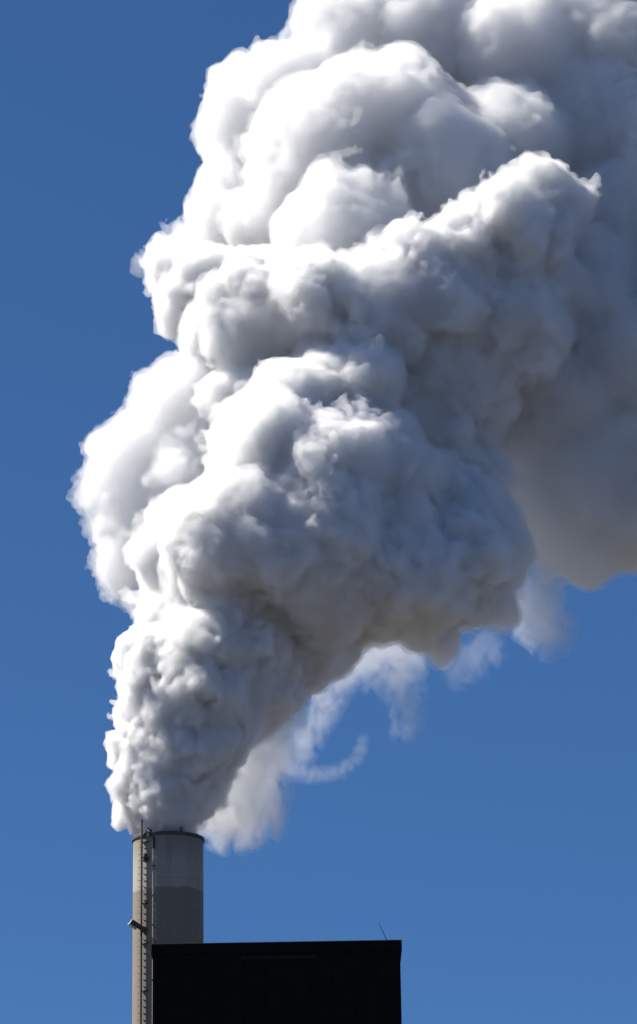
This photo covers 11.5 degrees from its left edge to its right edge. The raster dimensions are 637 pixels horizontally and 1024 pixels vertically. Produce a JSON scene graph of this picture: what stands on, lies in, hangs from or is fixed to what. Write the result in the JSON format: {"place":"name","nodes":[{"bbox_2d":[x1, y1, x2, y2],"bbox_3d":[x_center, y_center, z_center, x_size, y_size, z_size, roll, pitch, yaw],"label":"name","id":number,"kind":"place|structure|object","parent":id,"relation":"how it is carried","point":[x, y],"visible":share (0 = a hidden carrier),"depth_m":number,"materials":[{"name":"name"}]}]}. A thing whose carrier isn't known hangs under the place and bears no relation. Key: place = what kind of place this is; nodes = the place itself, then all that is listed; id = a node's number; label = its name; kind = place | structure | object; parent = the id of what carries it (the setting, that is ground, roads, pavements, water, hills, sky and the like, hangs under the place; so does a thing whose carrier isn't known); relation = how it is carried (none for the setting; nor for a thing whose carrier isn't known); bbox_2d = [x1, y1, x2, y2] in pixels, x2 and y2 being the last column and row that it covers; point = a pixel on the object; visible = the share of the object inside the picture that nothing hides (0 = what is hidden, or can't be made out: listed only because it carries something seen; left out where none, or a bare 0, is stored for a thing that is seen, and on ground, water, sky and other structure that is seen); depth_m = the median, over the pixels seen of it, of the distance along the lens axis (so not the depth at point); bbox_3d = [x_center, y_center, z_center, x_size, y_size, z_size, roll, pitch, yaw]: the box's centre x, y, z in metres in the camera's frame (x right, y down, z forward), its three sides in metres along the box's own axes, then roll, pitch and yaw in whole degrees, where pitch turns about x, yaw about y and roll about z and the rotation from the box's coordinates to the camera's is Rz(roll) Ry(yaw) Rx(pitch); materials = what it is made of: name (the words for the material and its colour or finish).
{"place":"outdoors","nodes":[
{"label":"outdoors","id":0,"kind":"place"},
{"bbox_2d":[151,940,401,1023],"bbox_3d":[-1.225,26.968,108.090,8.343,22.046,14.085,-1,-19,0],"label":"building","id":1,"kind":"structure","parent":0,"point":[328,982],"depth_m":104.58,"materials":[{"name":"paint"}]},
{"bbox_2d":[0,0,636,1023],"label":"sky","id":2,"kind":"structure","parent":0,"point":[318,318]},
{"label":"ground","id":3,"kind":"structure","parent":0,"visible":0},
{"bbox_2d":[128,819,204,1023],"bbox_3d":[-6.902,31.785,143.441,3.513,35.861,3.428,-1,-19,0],"label":"chimney","id":4,"kind":"object","parent":3,"relation":"on","point":[167,887],"visible":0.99,"depth_m":146.72,"materials":[{"name":"paint"}]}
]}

